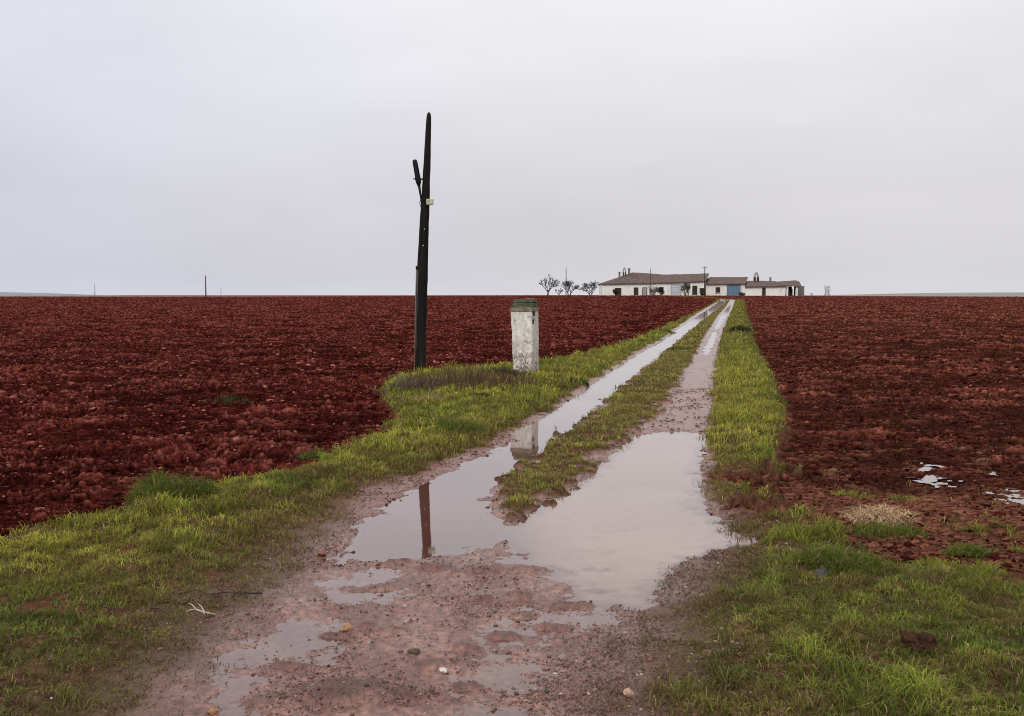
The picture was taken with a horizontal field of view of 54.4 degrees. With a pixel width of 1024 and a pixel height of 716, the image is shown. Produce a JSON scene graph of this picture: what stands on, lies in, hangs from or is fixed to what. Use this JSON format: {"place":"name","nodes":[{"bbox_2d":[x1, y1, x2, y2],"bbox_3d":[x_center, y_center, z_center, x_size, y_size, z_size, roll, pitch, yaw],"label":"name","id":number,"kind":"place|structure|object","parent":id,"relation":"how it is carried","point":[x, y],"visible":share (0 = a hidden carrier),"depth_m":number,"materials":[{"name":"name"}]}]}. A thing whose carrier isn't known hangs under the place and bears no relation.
{"place":"outdoors","nodes":[
{"label":"outdoors","id":0,"kind":"place"},
{"bbox_2d":[0,292,123,295],"bbox_3d":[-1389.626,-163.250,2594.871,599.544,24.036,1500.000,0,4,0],"label":"distant hill","id":1,"kind":"structure","parent":0,"point":[24,294],"depth_m":2713.99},
{"bbox_2d":[0,470,414,715],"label":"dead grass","id":2,"kind":"structure","parent":0,"point":[174,609],"depth_m":4.90,"materials":[{"name":"green plant"}]},
{"bbox_2d":[0,295,510,296],"bbox_3d":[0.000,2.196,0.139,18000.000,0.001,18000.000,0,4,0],"label":"land","id":3,"kind":"structure","parent":0,"point":[240,295],"depth_m":3397.16,"materials":[{"name":"soil"}]},
{"bbox_2d":[539,274,559,295],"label":"bare tree","id":4,"kind":"object","parent":3,"relation":"on","point":[550,284],"visible":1,"depth_m":205.45,"materials":[{"name":"grey plant"}]},
{"bbox_2d":[561,279,579,294],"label":"bare tree","id":5,"kind":"object","parent":3,"relation":"on","point":[568,283],"visible":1,"depth_m":207.43,"materials":[{"name":"grey plant"}]},
{"bbox_2d":[578,282,600,294],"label":"bare tree","id":6,"kind":"object","parent":3,"relation":"on","point":[594,287],"visible":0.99,"depth_m":205.42,"materials":[{"name":"grey plant"}]},
{"bbox_2d":[647,286,657,294],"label":"tree","id":7,"kind":"object","parent":3,"relation":"on","point":[654,291],"visible":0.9,"depth_m":209.97,"materials":[{"name":"grey plant"}]},
{"bbox_2d":[597,267,708,295],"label":"farmhouse","id":8,"kind":"object","parent":3,"relation":"on","point":[632,283],"visible":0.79,"depth_m":213.54,"materials":[{"name":"paint"}]},
{"bbox_2d":[634,287,637,294],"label":"door","id":9,"kind":"structure","parent":8,"relation":"in","point":[635,288],"depth_m":213.49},
{"bbox_2d":[642,287,646,294],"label":"door","id":10,"kind":"structure","parent":8,"relation":"in","point":[644,289],"depth_m":213.47,"materials":[{"name":"grey wood"}]},
{"bbox_2d":[671,284,680,294],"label":"shutter door","id":11,"kind":"structure","parent":8,"relation":"in","point":[675,288],"depth_m":213.47,"materials":[{"name":"grey metal"}]},
{"bbox_2d":[692,286,696,294],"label":"door","id":12,"kind":"structure","parent":8,"relation":"in","point":[694,288],"depth_m":213.47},
{"bbox_2d":[657,287,664,294],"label":"shrub","id":13,"kind":"object","parent":3,"relation":"on","point":[662,290],"visible":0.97,"depth_m":209.40,"materials":[{"name":"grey plant"}]},
{"bbox_2d":[678,284,685,295],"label":"tree","id":14,"kind":"object","parent":3,"relation":"on","point":[682,289],"visible":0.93,"depth_m":209.60,"materials":[{"name":"grey plant"}]},
{"bbox_2d":[682,282,690,295],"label":"bare tree","id":15,"kind":"object","parent":3,"relation":"on","point":[687,287],"visible":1,"depth_m":208.28,"materials":[{"name":"grey plant"}]},
{"bbox_2d":[705,277,747,295],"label":"gatehouse","id":16,"kind":"object","parent":3,"relation":"on","point":[727,286],"visible":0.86,"depth_m":213.77,"materials":[{"name":"paint"}]},
{"bbox_2d":[745,272,785,295],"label":"outbuilding","id":17,"kind":"structure","parent":3,"relation":"on","point":[763,288],"depth_m":213.25,"materials":[{"name":"paint"}]},
{"bbox_2d":[778,280,803,295],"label":"open shed","id":18,"kind":"structure","parent":3,"relation":"on","point":[798,289],"depth_m":213.75,"materials":[{"name":"paint"}]},
{"bbox_2d":[0,295,720,536],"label":"ploughed field","id":19,"kind":"structure","parent":0,"point":[450,316],"depth_m":23.34,"materials":[{"name":"red soil"}]},
{"bbox_2d":[201,392,254,404],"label":"field weed","id":20,"kind":"object","parent":19,"relation":"on","point":[228,399],"visible":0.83,"depth_m":15.04,"materials":[{"name":"green plant"}]},
{"bbox_2d":[297,443,327,460],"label":"grass tuft","id":21,"kind":"object","parent":19,"relation":"on","point":[305,457],"visible":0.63,"depth_m":9.66,"materials":[{"name":"green plant"}]},
{"bbox_2d":[0,330,1023,571],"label":"soil clods","id":22,"kind":"object","parent":19,"relation":"on","point":[995,556],"visible":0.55,"depth_m":14.94,"materials":[{"name":"red soil"}]},
{"bbox_2d":[96,299,741,715],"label":"dirt track","id":23,"kind":"structure","parent":0,"point":[440,581],"depth_m":4.78,"materials":[{"name":"brown soil"}]},
{"bbox_2d":[208,707,218,713],"bbox_3d":[-1.152,1.357,3.833,0.035,0.030,0.039,3,5,38],"label":"stone","id":24,"kind":"object","parent":23,"relation":"on","point":[212,710],"visible":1,"depth_m":3.82,"materials":[{"name":"beige stone"}]},
{"bbox_2d":[318,550,325,555],"bbox_3d":[-1.171,1.202,6.121,0.053,0.045,0.079,-2,4,-28],"label":"stone","id":25,"kind":"object","parent":23,"relation":"on","point":[322,552],"visible":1,"depth_m":6.10,"materials":[{"name":"stone"}]},
{"bbox_2d":[340,623,352,630],"bbox_3d":[-0.795,1.296,4.774,0.061,0.036,0.096,1,4,15],"label":"stone","id":26,"kind":"object","parent":23,"relation":"on","point":[346,626],"visible":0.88,"depth_m":4.77,"materials":[{"name":"beige stone"}]},
{"bbox_2d":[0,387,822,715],"bbox_3d":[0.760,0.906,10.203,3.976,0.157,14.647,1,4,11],"label":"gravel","id":27,"kind":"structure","parent":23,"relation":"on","point":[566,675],"depth_m":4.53,"materials":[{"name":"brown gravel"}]},
{"bbox_2d":[407,648,419,653],"bbox_3d":[-0.441,1.309,4.446,0.064,0.025,0.042,0,4,6],"label":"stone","id":28,"kind":"object","parent":23,"relation":"on","point":[414,651],"visible":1,"depth_m":4.43,"materials":[{"name":"grey stone"}]},
{"bbox_2d":[439,667,446,672],"bbox_3d":[-0.293,1.331,4.242,0.035,0.024,0.033,0,4,-4],"label":"stone","id":29,"kind":"object","parent":23,"relation":"on","point":[443,670],"visible":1,"depth_m":4.23,"materials":[{"name":"white stone"}]},
{"bbox_2d":[208,300,757,715],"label":"puddle water","id":30,"kind":"structure","parent":23,"relation":"on","point":[626,522],"depth_m":6.71,"materials":[{"name":"grey liquid"}]},
{"bbox_2d":[492,295,728,515],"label":"grass","id":31,"kind":"structure","parent":23,"relation":"on","point":[548,476],"depth_m":12.72,"materials":[{"name":"green plant"}]},
{"bbox_2d":[623,688,633,697],"bbox_3d":[0.459,1.327,3.931,0.044,0.036,0.049,-3,5,-37],"label":"stone","id":32,"kind":"object","parent":23,"relation":"on","point":[627,692],"visible":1,"depth_m":3.92,"materials":[{"name":"beige stone"}]},
{"bbox_2d":[666,345,695,350],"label":"grass tuft","id":33,"kind":"object","parent":23,"relation":"on","point":[679,347],"visible":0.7,"depth_m":28.25,"materials":[{"name":"green plant"}]},
{"bbox_2d":[0,295,1023,715],"bbox_3d":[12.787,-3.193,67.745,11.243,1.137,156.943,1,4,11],"label":"grass verge","id":34,"kind":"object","parent":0,"point":[176,623],"depth_m":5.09,"materials":[{"name":"green plant"}]},
{"bbox_2d":[30,511,89,531],"bbox_3d":[-3.027,1.137,6.816,0.560,0.208,0.456,0,4,0],"label":"grass tuft","id":35,"kind":"object","parent":34,"relation":"on","point":[69,520],"visible":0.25,"depth_m":6.74,"materials":[{"name":"green plant"}]},
{"bbox_2d":[149,607,168,614],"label":"twig","id":36,"kind":"object","parent":34,"relation":"on","point":[161,609],"visible":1,"depth_m":4.87,"materials":[{"name":"brown wood"}]},
{"bbox_2d":[114,466,216,509],"bbox_3d":[-2.515,0.957,7.306,0.828,0.333,0.823,0,4,0],"label":"grass tuft","id":37,"kind":"object","parent":34,"relation":"on","point":[161,484],"visible":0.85,"depth_m":7.23,"materials":[{"name":"green plant"}]},
{"bbox_2d":[182,473,209,493],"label":"dry weeds","id":38,"kind":"object","parent":34,"relation":"on","point":[193,480],"visible":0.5,"depth_m":7.31,"materials":[{"name":"green plant"}]},
{"bbox_2d":[186,603,214,614],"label":"twig","id":39,"kind":"object","parent":34,"relation":"on","point":[203,611],"visible":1,"depth_m":4.95,"materials":[{"name":"white wood"}]},
{"bbox_2d":[165,584,261,594],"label":"twig","id":40,"kind":"object","parent":34,"relation":"on","point":[239,591],"visible":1,"depth_m":5.24,"materials":[{"name":"brown wood"}]},
{"bbox_2d":[382,372,447,394],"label":"dry weeds","id":41,"kind":"object","parent":34,"relation":"on","point":[407,382],"visible":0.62,"depth_m":15.74,"materials":[{"name":"brown plant"}]},
{"bbox_2d":[413,112,433,370],"bbox_3d":[-1.701,-2.096,19.175,0.397,5.203,0.228,0,4,0],"label":"utility pole","id":42,"kind":"object","parent":34,"relation":"on","point":[421,298],"visible":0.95,"depth_m":19.11,"materials":[{"name":"brown wood"}]},
{"bbox_2d":[408,391,446,400],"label":"dry weeds","id":43,"kind":"object","parent":34,"relation":"on","point":[436,396],"visible":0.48,"depth_m":14.35,"materials":[{"name":"brown plant"}]},
{"bbox_2d":[416,415,497,435],"bbox_3d":[-0.621,0.756,11.335,1.049,0.251,0.906,0,4,0],"label":"grass tuft","id":44,"kind":"object","parent":34,"relation":"on","point":[465,424],"visible":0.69,"depth_m":11.23,"materials":[{"name":"green plant"}]},
{"bbox_2d":[400,362,542,391],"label":"dry weeds","id":45,"kind":"object","parent":34,"relation":"on","point":[454,377],"visible":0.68,"depth_m":16.05,"materials":[{"name":"brown plant"}]},
{"bbox_2d":[469,392,491,397],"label":"dry weeds","id":46,"kind":"object","parent":34,"relation":"on","point":[478,394],"visible":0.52,"depth_m":14.61,"materials":[{"name":"green plant"}]},
{"bbox_2d":[480,365,525,376],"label":"dry weeds","id":47,"kind":"object","parent":34,"relation":"on","point":[501,369],"visible":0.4,"depth_m":18.30,"materials":[{"name":"brown plant"}]},
{"bbox_2d":[510,298,538,374],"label":"plastered pillar","id":48,"kind":"structure","parent":34,"relation":"on","point":[525,327],"depth_m":18.70,"materials":[{"name":"white paint"}]},
{"bbox_2d":[518,353,535,375],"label":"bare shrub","id":49,"kind":"object","parent":34,"relation":"on","point":[522,370],"visible":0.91,"depth_m":18.04,"materials":[{"name":"plant"}]},
{"bbox_2d":[566,376,588,385],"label":"grass tuft","id":50,"kind":"object","parent":34,"relation":"on","point":[583,381],"visible":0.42,"depth_m":17.56,"materials":[{"name":"green plant"}]},
{"bbox_2d":[650,328,676,332],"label":"grass tuft","id":51,"kind":"object","parent":34,"relation":"on","point":[668,330],"visible":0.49,"depth_m":41.54,"materials":[{"name":"green plant"}]},
{"bbox_2d":[730,324,751,332],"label":"field weed","id":52,"kind":"object","parent":34,"relation":"on","point":[739,327],"visible":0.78,"depth_m":38.99,"materials":[{"name":"green plant"}]},
{"bbox_2d":[749,391,790,405],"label":"grass tuft","id":53,"kind":"object","parent":34,"relation":"on","point":[776,396],"visible":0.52,"depth_m":14.57,"materials":[{"name":"green plant"}]},
{"bbox_2d":[812,568,829,579],"bbox_3d":[1.695,1.189,5.466,0.117,0.072,0.080,-3,5,-43],"label":"stone","id":54,"kind":"object","parent":34,"relation":"on","point":[821,573],"visible":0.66,"depth_m":5.44,"materials":[{"name":"grey stone"}]},
{"bbox_2d":[788,537,896,576],"bbox_3d":[1.858,1.119,5.639,0.661,0.194,0.624,1,4,20],"label":"grass tuft","id":55,"kind":"object","parent":34,"relation":"on","point":[862,564],"visible":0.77,"depth_m":5.58,"materials":[{"name":"green plant"}]},
{"bbox_2d":[899,630,937,654],"bbox_3d":[1.753,1.239,4.292,0.155,0.126,0.114,1,4,20],"label":"clod","id":56,"kind":"object","parent":34,"relation":"on","point":[919,642],"visible":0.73,"depth_m":4.27,"materials":[{"name":"brown soil"}]},
{"bbox_2d":[0,0,1023,294],"label":"sky","id":57,"kind":"structure","parent":0,"point":[148,147],"materials":[{"name":"grey"}]},
{"bbox_2d":[558,468,862,715],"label":"grass","id":58,"kind":"structure","parent":0,"point":[655,639],"depth_m":4.53,"materials":[{"name":"green plant"}]},
{"bbox_2d":[670,295,1023,589],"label":"ploughed field","id":59,"kind":"structure","parent":0,"point":[803,317],"depth_m":14.01,"materials":[{"name":"red soil"}]},
{"bbox_2d":[753,515,853,548],"bbox_3d":[1.899,1.135,6.428,0.686,0.231,0.576,0,4,0],"label":"grass tuft","id":60,"kind":"object","parent":59,"relation":"on","point":[801,532],"visible":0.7,"depth_m":6.41,"materials":[{"name":"green plant"}]},
{"bbox_2d":[838,502,923,526],"bbox_3d":[2.721,1.163,7.390,0.722,0.114,0.664,0,4,0],"label":"straw clump","id":61,"kind":"object","parent":59,"relation":"on","point":[888,513],"visible":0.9,"depth_m":7.37,"materials":[{"name":"beige plant"}]},
{"bbox_2d":[834,519,928,541],"bbox_3d":[2.529,1.171,6.863,0.704,0.144,0.574,0,4,0],"label":"grass tuft","id":62,"kind":"object","parent":59,"relation":"on","point":[875,531],"visible":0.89,"depth_m":6.78,"materials":[{"name":"green plant"}]},
{"bbox_2d":[786,462,1023,503],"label":"field puddle water","id":63,"kind":"structure","parent":59,"relation":"on","point":[929,479],"depth_m":8.74,"materials":[{"name":"liquid"}]},
{"bbox_2d":[905,498,938,500],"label":"straw clump","id":64,"kind":"object","parent":59,"relation":"on","point":[926,499],"visible":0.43,"depth_m":7.95,"materials":[{"name":"beige plant"}]},
{"bbox_2d":[907,554,969,577],"bbox_3d":[2.498,1.227,5.865,0.459,0.151,0.405,0,4,0],"label":"grass tuft","id":65,"kind":"object","parent":59,"relation":"on","point":[930,562],"visible":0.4,"depth_m":5.88,"materials":[{"name":"green plant"}]},
{"bbox_2d":[939,538,999,557],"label":"grass tuft","id":66,"kind":"object","parent":59,"relation":"on","point":[971,551],"visible":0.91,"depth_m":6.27,"materials":[{"name":"green plant"}]},
{"bbox_2d":[955,561,1011,577],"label":"grass tuft","id":67,"kind":"object","parent":59,"relation":"on","point":[988,569],"visible":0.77,"depth_m":5.77,"materials":[{"name":"green plant"}]},
{"bbox_2d":[793,292,1023,296],"bbox_3d":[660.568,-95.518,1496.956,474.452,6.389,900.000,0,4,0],"label":"distant green land","id":68,"kind":"structure","parent":0,"point":[1006,294],"depth_m":1335.83,"materials":[{"name":"green plant"}]}
]}

